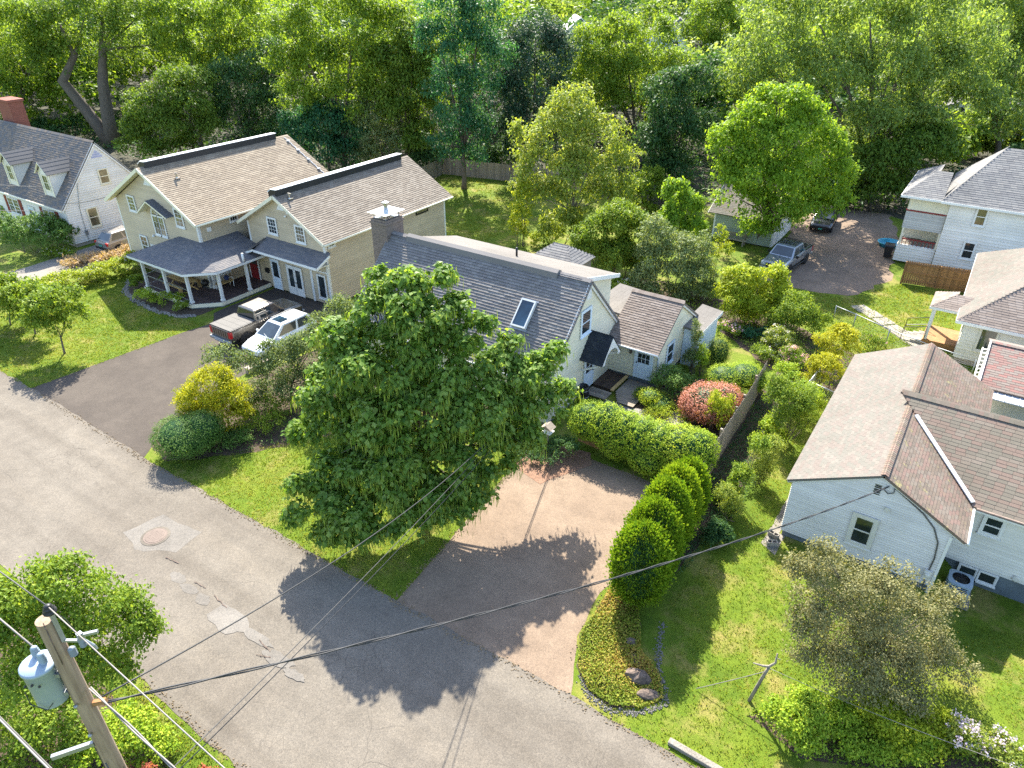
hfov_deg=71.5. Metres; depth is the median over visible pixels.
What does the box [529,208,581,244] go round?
shed ivy
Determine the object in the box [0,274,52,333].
lawn tree
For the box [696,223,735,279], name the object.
sumac shrub
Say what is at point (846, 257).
gravel yard
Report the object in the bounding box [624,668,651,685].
garden rock
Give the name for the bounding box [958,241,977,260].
window
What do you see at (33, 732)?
roadside shrub
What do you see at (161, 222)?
window
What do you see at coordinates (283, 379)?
dogwood tree
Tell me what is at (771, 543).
concrete block
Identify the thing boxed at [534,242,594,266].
garden shed
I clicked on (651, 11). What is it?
wood
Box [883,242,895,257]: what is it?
wheelie bin
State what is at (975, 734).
phlox plant
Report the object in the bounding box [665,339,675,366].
window
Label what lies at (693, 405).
red japanese maple
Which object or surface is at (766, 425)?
lilac shrub
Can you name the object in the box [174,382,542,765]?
phone line
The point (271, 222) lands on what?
window
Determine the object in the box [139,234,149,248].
window
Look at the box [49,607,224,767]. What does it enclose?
power line
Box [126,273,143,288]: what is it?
porch shrub
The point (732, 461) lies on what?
ivy
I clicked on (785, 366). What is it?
mixed shrub
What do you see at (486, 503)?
apron litter
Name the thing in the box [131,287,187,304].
porch shrub
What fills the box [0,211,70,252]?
foundation shrub
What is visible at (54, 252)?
daylily clump
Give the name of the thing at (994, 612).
ground
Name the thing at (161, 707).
verge grass
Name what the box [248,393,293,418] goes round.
bed shrub
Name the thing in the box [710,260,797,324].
yellow green bush
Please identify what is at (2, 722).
communications cable
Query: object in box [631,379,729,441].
courtyard bed
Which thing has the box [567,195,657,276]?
back bush
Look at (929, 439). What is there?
gabled cottage
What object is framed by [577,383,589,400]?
rain barrel
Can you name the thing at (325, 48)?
spreading tree
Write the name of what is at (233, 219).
window
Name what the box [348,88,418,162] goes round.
grey leaf tree
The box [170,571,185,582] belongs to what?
road patch
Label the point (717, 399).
upright yew
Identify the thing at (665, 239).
back bush
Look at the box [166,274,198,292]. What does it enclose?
porch table
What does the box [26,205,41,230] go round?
door
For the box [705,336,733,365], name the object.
ball shrub
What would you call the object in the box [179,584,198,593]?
road patch
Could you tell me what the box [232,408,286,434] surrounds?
bed shrub
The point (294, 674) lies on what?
road patch
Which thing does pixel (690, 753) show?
kerb stone
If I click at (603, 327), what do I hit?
cape cottage
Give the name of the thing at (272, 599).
service drop
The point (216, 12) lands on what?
sunlit tree
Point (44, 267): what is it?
neighbour driveway
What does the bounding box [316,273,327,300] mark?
window
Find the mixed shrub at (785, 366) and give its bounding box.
[772,360,827,412]
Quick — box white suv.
[242,308,317,356]
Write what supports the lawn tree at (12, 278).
on the ground at (994, 612)
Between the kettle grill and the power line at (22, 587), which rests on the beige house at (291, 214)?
the kettle grill
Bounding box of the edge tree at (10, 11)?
[0,0,87,121]
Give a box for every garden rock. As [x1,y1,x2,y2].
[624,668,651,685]
[626,637,635,645]
[627,651,642,669]
[636,688,660,700]
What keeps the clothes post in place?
on the ground at (994, 612)
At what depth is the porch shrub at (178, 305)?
46.94 m
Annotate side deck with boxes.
[593,370,627,391]
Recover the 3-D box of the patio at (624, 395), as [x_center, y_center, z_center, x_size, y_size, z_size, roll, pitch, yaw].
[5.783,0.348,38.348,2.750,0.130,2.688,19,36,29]
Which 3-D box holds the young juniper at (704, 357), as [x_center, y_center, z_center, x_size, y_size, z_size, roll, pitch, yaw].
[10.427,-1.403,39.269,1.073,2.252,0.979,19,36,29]
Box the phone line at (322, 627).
[181,384,545,767]
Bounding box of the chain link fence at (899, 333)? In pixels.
[833,305,976,373]
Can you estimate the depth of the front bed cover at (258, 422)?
35.22 m
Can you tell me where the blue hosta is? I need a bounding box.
[739,321,774,340]
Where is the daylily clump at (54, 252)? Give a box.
[39,245,76,257]
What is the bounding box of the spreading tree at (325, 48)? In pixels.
[253,0,434,167]
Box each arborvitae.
[603,515,677,614]
[618,492,689,581]
[639,473,696,556]
[652,461,706,540]
[672,454,714,522]
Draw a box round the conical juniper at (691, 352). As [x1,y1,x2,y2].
[680,318,705,374]
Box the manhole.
[140,527,169,545]
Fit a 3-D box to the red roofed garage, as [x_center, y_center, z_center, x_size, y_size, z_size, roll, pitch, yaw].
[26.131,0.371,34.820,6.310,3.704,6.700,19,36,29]
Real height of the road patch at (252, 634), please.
0.001 m
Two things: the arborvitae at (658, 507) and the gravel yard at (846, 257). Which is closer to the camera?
the arborvitae at (658, 507)
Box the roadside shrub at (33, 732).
[0,680,107,767]
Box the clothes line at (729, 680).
[696,672,762,688]
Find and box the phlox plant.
[940,708,1023,767]
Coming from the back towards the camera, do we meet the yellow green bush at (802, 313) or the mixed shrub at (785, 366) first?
the yellow green bush at (802, 313)
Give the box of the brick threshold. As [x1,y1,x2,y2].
[516,446,591,483]
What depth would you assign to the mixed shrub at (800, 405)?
32.98 m
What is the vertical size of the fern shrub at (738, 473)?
3.649 m
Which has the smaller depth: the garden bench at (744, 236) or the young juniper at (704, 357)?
the young juniper at (704, 357)
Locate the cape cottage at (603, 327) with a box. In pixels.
[348,200,722,424]
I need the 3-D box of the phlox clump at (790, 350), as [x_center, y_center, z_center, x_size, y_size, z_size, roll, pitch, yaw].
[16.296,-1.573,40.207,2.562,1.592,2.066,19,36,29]
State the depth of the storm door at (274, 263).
49.60 m
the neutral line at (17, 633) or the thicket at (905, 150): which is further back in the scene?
the thicket at (905, 150)
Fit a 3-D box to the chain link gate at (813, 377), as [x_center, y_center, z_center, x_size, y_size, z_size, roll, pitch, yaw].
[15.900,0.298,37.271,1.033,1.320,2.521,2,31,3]
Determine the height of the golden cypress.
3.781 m
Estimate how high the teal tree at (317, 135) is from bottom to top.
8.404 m
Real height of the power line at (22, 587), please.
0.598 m
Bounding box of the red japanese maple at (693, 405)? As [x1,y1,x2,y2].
[676,380,743,427]
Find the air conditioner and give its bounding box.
[944,569,973,610]
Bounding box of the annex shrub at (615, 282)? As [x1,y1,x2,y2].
[610,276,634,288]
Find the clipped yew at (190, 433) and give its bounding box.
[145,408,227,460]
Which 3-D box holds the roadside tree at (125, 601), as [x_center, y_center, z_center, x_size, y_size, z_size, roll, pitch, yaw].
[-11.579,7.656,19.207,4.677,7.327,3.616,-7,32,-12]
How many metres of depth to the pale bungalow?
41.00 m
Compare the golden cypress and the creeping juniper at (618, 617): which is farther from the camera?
the golden cypress
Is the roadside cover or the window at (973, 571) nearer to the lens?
the roadside cover
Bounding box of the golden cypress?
[170,361,256,432]
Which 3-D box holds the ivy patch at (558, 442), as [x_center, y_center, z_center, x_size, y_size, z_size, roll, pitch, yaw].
[1.357,2.900,33.060,3.354,1.228,2.626,19,36,29]
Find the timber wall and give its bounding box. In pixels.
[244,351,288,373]
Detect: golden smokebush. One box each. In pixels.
[799,351,845,388]
[811,319,864,359]
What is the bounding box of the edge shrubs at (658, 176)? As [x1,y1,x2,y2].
[619,164,679,211]
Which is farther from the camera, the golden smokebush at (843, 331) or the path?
the path
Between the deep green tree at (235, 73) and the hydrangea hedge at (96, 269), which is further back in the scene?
the deep green tree at (235, 73)
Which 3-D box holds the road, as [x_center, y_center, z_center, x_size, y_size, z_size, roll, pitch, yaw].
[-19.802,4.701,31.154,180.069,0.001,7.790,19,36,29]
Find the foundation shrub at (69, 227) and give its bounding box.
[44,218,80,245]
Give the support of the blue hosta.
on the garden bed at (744, 346)
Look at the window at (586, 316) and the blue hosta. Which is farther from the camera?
the blue hosta
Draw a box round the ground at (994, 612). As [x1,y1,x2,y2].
[0,174,1023,767]
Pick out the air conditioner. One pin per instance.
(965, 582)
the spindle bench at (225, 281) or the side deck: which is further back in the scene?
the spindle bench at (225, 281)
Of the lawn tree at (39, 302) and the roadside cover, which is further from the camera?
the lawn tree at (39, 302)
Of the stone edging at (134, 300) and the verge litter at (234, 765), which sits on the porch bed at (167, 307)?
the stone edging at (134, 300)
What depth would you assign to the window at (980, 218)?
50.22 m
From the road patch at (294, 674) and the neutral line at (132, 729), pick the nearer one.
the neutral line at (132, 729)
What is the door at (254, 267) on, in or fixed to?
in the beige house at (291, 214)
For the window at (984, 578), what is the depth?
27.37 m
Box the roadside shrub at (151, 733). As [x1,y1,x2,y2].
[66,697,183,767]
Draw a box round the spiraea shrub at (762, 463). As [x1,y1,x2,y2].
[745,432,788,485]
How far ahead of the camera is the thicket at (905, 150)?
63.06 m
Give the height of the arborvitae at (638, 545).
3.802 m
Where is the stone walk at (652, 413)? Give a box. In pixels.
[604,399,704,424]
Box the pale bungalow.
[900,248,1023,367]
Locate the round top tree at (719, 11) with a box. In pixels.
[675,0,756,105]
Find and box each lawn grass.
[0,270,204,387]
[149,373,540,597]
[762,282,956,353]
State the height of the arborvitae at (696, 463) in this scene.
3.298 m
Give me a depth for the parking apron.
27.21 m
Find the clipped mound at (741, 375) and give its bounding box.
[703,359,768,392]
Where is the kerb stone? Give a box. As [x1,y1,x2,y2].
[668,737,722,767]
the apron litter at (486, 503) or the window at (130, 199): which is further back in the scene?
the window at (130, 199)
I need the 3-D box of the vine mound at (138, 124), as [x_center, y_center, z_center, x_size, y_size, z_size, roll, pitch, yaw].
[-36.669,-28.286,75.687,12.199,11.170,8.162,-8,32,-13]
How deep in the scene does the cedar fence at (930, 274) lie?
50.04 m
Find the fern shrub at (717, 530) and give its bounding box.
[698,514,735,546]
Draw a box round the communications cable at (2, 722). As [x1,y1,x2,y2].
[0,719,47,767]
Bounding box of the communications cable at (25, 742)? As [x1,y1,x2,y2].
[0,716,51,767]
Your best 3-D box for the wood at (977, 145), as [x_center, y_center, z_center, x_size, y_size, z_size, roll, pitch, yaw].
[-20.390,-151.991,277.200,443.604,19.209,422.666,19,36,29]
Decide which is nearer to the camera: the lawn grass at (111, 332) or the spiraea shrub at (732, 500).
the spiraea shrub at (732, 500)
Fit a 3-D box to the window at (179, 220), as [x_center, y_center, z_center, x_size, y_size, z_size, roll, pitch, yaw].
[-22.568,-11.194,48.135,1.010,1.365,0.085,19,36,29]
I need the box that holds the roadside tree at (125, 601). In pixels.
[0,547,172,721]
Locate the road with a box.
[0,372,694,767]
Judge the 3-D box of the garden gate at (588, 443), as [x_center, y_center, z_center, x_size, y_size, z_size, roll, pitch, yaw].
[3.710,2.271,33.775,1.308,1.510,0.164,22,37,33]
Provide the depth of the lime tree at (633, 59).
73.75 m
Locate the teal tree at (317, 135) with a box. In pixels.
[275,94,370,171]
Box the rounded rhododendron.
[647,362,699,399]
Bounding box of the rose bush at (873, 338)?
[857,330,888,349]
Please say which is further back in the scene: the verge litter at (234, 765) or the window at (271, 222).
the window at (271, 222)
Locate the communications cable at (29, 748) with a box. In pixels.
[6,725,48,767]
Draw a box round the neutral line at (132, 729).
[88,686,175,767]
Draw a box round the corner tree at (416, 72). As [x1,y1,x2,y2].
[368,13,450,155]
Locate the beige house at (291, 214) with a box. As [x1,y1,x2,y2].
[104,133,452,308]
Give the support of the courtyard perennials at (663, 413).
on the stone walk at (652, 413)
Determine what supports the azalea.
on the front bed at (260, 443)
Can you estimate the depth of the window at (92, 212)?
57.90 m
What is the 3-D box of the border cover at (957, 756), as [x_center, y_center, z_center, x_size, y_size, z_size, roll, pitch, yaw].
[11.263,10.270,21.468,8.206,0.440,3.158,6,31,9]
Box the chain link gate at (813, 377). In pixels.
[809,368,834,403]
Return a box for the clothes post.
[747,653,780,702]
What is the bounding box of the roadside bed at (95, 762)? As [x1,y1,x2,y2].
[0,625,168,767]
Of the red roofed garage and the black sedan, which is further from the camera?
the black sedan
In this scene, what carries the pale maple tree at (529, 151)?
on the ground at (994, 612)
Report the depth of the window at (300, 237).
46.38 m
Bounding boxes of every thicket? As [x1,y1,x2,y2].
[810,176,862,207]
[842,115,965,212]
[968,124,1023,157]
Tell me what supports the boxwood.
on the courtyard bed at (698, 425)
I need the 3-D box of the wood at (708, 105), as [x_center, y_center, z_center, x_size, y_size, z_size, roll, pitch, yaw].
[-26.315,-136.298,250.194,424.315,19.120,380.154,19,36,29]
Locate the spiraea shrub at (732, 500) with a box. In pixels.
[712,482,747,521]
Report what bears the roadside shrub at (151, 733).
on the roadside bed at (95, 762)
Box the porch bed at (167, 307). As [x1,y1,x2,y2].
[128,272,215,315]
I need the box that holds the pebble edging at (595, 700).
[576,621,670,716]
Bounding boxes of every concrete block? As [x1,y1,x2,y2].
[766,539,777,546]
[768,530,779,539]
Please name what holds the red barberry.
on the roadside bed at (95, 762)
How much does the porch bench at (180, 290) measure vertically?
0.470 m
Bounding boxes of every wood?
[0,0,1016,163]
[0,0,1023,159]
[0,0,1023,168]
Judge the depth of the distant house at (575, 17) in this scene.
160.73 m
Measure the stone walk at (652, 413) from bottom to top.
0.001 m
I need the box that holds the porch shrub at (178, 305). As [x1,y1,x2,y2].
[171,300,190,311]
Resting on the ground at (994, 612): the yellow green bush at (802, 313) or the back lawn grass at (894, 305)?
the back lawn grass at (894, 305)
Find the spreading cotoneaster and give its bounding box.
[631,385,653,398]
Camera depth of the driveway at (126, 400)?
39.19 m
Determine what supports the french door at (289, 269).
in the beige house at (291, 214)
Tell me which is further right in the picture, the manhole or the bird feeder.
the bird feeder
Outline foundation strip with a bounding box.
[761,499,787,554]
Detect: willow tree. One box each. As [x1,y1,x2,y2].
[707,0,1021,198]
[953,0,1023,153]
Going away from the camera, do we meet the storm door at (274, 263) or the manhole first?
the manhole
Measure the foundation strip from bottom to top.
0.001 m
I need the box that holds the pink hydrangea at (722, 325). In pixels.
[716,318,743,335]
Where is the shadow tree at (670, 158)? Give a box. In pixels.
[630,60,726,184]
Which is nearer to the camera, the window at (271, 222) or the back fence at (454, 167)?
the window at (271, 222)
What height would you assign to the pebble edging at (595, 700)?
0.032 m
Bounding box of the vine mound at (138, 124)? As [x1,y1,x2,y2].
[111,60,225,158]
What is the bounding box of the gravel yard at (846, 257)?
[758,208,898,295]
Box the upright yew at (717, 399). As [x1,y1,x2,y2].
[699,388,737,434]
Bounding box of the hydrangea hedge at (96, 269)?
[33,250,149,287]
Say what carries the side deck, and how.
on the ground at (994, 612)
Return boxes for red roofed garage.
[974,338,1023,420]
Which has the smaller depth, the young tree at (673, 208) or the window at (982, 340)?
the window at (982, 340)
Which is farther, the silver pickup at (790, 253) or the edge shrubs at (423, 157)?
the edge shrubs at (423, 157)
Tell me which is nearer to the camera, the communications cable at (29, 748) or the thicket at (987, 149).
the communications cable at (29, 748)
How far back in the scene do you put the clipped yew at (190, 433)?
32.37 m
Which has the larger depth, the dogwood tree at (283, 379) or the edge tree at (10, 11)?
the edge tree at (10, 11)
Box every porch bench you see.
[163,282,182,293]
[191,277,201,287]
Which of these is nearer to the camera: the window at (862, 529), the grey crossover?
the window at (862, 529)
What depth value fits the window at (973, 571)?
27.63 m
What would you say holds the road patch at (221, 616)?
on the road
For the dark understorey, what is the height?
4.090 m
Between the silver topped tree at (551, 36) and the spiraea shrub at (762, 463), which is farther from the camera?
the silver topped tree at (551, 36)
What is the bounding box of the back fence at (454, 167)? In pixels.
[421,158,564,187]
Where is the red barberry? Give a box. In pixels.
[125,759,157,767]
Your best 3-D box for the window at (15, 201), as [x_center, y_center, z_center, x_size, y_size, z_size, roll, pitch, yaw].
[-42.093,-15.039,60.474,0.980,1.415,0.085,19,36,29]
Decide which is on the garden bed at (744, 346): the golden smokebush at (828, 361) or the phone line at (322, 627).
the golden smokebush at (828, 361)
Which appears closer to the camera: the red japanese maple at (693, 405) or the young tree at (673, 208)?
the red japanese maple at (693, 405)
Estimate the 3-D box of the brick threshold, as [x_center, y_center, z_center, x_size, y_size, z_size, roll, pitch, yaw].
[1.977,3.570,33.045,3.611,0.001,2.231,-16,35,-25]
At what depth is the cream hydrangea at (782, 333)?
41.75 m
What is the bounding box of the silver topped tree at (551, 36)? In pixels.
[490,7,584,166]
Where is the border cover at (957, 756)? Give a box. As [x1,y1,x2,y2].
[746,684,1023,767]
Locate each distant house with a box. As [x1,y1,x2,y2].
[563,14,594,43]
[642,16,687,50]
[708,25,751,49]
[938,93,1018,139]
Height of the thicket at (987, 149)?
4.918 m
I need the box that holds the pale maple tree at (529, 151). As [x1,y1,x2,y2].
[505,78,646,240]
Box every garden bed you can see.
[576,594,660,706]
[623,277,854,390]
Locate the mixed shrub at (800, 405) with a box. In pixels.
[761,372,821,441]
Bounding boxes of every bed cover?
[155,355,331,453]
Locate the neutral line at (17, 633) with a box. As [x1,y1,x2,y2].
[0,618,40,651]
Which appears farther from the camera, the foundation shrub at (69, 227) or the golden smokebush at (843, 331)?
the foundation shrub at (69, 227)
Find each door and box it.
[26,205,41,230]
[249,260,261,279]
[269,257,283,289]
[285,264,298,295]
[293,266,305,297]
[583,362,593,385]
[632,351,653,380]
[775,216,788,243]
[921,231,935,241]
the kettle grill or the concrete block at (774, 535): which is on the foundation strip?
the concrete block at (774, 535)
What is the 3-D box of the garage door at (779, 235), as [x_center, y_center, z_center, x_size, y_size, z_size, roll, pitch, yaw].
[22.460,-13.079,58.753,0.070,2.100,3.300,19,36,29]
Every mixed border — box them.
[755,681,947,767]
[854,691,970,767]
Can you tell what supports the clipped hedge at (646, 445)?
on the ground at (994, 612)
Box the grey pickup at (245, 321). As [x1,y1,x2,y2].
[209,297,304,343]
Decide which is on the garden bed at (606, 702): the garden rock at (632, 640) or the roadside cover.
the garden rock at (632, 640)
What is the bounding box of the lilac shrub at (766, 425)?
[748,413,790,441]
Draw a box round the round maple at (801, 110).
[704,79,864,245]
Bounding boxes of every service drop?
[102,440,488,696]
[107,487,888,702]
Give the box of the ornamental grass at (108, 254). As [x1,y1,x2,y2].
[57,243,129,267]
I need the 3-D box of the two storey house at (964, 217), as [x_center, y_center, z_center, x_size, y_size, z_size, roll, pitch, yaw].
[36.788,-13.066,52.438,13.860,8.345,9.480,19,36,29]
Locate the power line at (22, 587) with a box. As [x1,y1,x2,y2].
[0,571,44,604]
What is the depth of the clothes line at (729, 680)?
22.15 m
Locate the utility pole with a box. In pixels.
[18,603,126,767]
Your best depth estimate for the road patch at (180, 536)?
28.81 m
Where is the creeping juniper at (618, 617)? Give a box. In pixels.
[577,586,663,707]
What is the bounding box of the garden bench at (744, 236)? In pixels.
[722,230,747,246]
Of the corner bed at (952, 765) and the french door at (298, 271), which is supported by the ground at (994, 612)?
the corner bed at (952, 765)
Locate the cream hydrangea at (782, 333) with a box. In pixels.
[759,323,801,349]
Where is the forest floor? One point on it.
(129, 162)
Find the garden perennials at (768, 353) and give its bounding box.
[749,342,786,361]
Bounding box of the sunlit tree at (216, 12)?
[137,0,278,147]
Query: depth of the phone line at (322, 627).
16.83 m
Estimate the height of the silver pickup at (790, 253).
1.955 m
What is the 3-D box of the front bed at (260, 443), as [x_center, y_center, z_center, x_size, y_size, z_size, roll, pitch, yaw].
[-11.693,1.531,36.481,9.327,0.001,11.657,19,36,29]
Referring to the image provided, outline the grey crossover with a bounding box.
[94,225,128,250]
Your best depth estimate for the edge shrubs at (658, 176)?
64.74 m
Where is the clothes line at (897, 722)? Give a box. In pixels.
[770,668,1019,767]
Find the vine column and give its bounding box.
[506,178,534,245]
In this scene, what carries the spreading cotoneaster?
on the ground at (994, 612)
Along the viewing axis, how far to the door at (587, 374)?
37.71 m
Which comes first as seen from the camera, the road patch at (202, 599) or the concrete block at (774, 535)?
the road patch at (202, 599)
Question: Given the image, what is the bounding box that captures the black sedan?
[809,205,838,231]
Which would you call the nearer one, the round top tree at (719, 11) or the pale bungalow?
the pale bungalow
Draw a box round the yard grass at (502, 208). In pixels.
[434,175,514,240]
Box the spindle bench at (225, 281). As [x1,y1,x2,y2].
[212,271,233,287]
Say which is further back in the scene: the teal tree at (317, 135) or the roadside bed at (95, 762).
the teal tree at (317, 135)
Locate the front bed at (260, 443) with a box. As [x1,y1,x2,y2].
[152,351,375,460]
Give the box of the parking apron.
[397,459,650,693]
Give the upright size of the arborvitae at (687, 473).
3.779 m
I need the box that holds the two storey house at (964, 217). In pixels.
[892,146,1023,271]
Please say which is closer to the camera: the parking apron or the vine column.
the parking apron
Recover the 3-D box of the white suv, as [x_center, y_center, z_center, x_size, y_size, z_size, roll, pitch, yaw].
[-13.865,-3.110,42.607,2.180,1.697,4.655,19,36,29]
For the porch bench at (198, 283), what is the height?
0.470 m
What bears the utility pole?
on the ground at (994, 612)
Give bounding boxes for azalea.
[214,423,253,451]
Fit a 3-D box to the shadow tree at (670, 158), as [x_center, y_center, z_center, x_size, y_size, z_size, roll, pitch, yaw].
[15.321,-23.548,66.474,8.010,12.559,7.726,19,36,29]
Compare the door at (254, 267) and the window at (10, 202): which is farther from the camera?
the window at (10, 202)
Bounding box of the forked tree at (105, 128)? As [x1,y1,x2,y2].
[13,0,188,147]
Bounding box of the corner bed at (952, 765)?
[749,700,1004,767]
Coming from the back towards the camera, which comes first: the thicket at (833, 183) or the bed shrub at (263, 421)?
the thicket at (833, 183)
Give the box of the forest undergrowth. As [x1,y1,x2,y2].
[46,75,972,211]
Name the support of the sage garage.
on the ground at (994, 612)
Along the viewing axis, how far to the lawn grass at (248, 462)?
31.01 m
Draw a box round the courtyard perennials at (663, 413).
[640,404,695,423]
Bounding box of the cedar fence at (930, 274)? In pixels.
[900,261,971,292]
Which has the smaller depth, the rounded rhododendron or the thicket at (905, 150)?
the rounded rhododendron
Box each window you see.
[6,196,16,213]
[11,198,22,215]
[86,206,102,227]
[97,167,111,185]
[125,194,137,213]
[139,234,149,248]
[151,214,161,236]
[157,216,168,238]
[172,207,185,229]
[229,215,237,223]
[266,216,278,236]
[293,224,306,245]
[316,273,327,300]
[416,208,427,215]
[579,305,592,339]
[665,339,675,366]
[843,511,879,552]
[956,562,979,580]
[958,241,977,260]
[971,209,989,227]
[972,329,999,352]
[974,570,998,588]
[976,515,1007,541]
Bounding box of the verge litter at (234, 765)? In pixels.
[24,583,250,766]
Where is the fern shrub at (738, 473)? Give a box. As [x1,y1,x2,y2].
[712,432,773,512]
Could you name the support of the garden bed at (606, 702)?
on the ground at (994, 612)
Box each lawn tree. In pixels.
[0,269,29,324]
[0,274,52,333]
[14,279,91,353]
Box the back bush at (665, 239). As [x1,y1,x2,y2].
[625,211,722,300]
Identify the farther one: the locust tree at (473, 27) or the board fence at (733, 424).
the locust tree at (473, 27)
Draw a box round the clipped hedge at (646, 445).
[567,398,720,477]
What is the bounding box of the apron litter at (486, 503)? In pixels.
[392,451,648,659]
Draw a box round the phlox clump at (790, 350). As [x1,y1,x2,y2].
[775,343,810,368]
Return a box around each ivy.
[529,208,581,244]
[670,380,795,581]
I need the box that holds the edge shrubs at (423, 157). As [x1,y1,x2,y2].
[404,124,527,170]
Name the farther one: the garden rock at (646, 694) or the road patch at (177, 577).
the road patch at (177, 577)
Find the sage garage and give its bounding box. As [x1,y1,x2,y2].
[704,184,799,247]
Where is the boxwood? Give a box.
[637,386,674,410]
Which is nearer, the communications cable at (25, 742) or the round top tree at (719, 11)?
the communications cable at (25, 742)
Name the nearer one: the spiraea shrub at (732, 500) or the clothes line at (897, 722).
the clothes line at (897, 722)
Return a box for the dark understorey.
[29,108,130,139]
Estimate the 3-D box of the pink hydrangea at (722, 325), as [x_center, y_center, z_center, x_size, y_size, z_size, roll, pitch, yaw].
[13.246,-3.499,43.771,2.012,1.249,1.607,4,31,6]
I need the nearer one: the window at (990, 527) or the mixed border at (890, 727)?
the mixed border at (890, 727)
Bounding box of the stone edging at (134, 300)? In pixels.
[121,279,196,317]
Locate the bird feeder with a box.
[542,421,555,445]
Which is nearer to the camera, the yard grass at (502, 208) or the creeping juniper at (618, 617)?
the creeping juniper at (618, 617)
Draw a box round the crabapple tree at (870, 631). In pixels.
[779,532,983,722]
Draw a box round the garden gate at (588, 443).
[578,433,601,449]
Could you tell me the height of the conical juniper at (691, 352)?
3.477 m
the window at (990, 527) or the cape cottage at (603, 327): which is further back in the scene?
the cape cottage at (603, 327)
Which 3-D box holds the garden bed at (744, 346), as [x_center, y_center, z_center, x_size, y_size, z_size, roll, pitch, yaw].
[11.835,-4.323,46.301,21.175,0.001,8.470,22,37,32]
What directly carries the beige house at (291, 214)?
on the ground at (994, 612)
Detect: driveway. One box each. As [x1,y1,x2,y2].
[5,245,125,282]
[32,288,342,456]
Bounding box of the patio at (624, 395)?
[589,379,652,407]
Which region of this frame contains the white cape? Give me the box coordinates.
[0,96,131,246]
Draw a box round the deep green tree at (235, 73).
[202,35,298,141]
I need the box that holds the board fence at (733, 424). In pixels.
[703,362,766,472]
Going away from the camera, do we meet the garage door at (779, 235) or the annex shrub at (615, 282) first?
the annex shrub at (615, 282)
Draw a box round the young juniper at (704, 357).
[691,341,710,376]
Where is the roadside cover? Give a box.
[0,638,139,767]
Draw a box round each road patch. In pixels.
[123,514,201,552]
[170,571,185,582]
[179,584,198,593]
[195,593,209,604]
[206,603,248,633]
[241,627,273,647]
[262,649,295,667]
[283,667,304,681]
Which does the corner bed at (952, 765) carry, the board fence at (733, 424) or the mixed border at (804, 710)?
the mixed border at (804, 710)
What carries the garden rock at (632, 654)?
on the garden bed at (606, 702)
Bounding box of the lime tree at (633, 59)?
[567,8,700,164]
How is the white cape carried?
on the ground at (994, 612)
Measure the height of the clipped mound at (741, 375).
1.858 m
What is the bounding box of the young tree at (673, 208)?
[655,174,709,262]
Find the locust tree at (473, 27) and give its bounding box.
[407,0,520,189]
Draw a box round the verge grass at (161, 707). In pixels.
[101,683,228,767]
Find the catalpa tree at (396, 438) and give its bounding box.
[275,261,583,554]
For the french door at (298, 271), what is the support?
in the beige house at (291, 214)
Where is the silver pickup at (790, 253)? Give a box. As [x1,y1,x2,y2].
[759,237,813,274]
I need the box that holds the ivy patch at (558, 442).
[505,433,580,466]
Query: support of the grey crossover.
on the neighbour driveway at (44, 267)
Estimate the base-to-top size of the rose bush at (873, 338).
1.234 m
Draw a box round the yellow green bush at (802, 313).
[767,288,833,336]
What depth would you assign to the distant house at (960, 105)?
91.63 m
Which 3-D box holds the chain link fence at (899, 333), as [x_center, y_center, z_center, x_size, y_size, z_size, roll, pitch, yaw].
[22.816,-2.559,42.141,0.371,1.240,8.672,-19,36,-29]
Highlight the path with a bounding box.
[850,304,922,345]
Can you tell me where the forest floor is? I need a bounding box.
[0,12,1023,219]
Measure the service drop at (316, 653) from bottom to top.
6.556 m
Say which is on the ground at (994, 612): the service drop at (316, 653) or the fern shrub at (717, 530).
the fern shrub at (717, 530)
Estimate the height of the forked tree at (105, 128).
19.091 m
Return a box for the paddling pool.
[878,238,897,248]
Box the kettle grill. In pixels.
[201,279,208,289]
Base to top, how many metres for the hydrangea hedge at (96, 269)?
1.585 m
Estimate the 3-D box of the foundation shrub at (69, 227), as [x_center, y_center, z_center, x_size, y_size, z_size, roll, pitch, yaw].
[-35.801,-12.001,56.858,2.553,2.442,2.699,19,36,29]
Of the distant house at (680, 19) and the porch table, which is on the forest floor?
the distant house at (680, 19)
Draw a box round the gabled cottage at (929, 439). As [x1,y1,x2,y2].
[780,342,1023,603]
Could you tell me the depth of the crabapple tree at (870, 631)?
20.95 m
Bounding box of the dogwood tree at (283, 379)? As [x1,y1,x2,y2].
[195,290,357,409]
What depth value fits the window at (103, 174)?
57.64 m
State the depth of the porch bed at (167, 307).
47.92 m
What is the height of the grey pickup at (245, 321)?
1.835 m

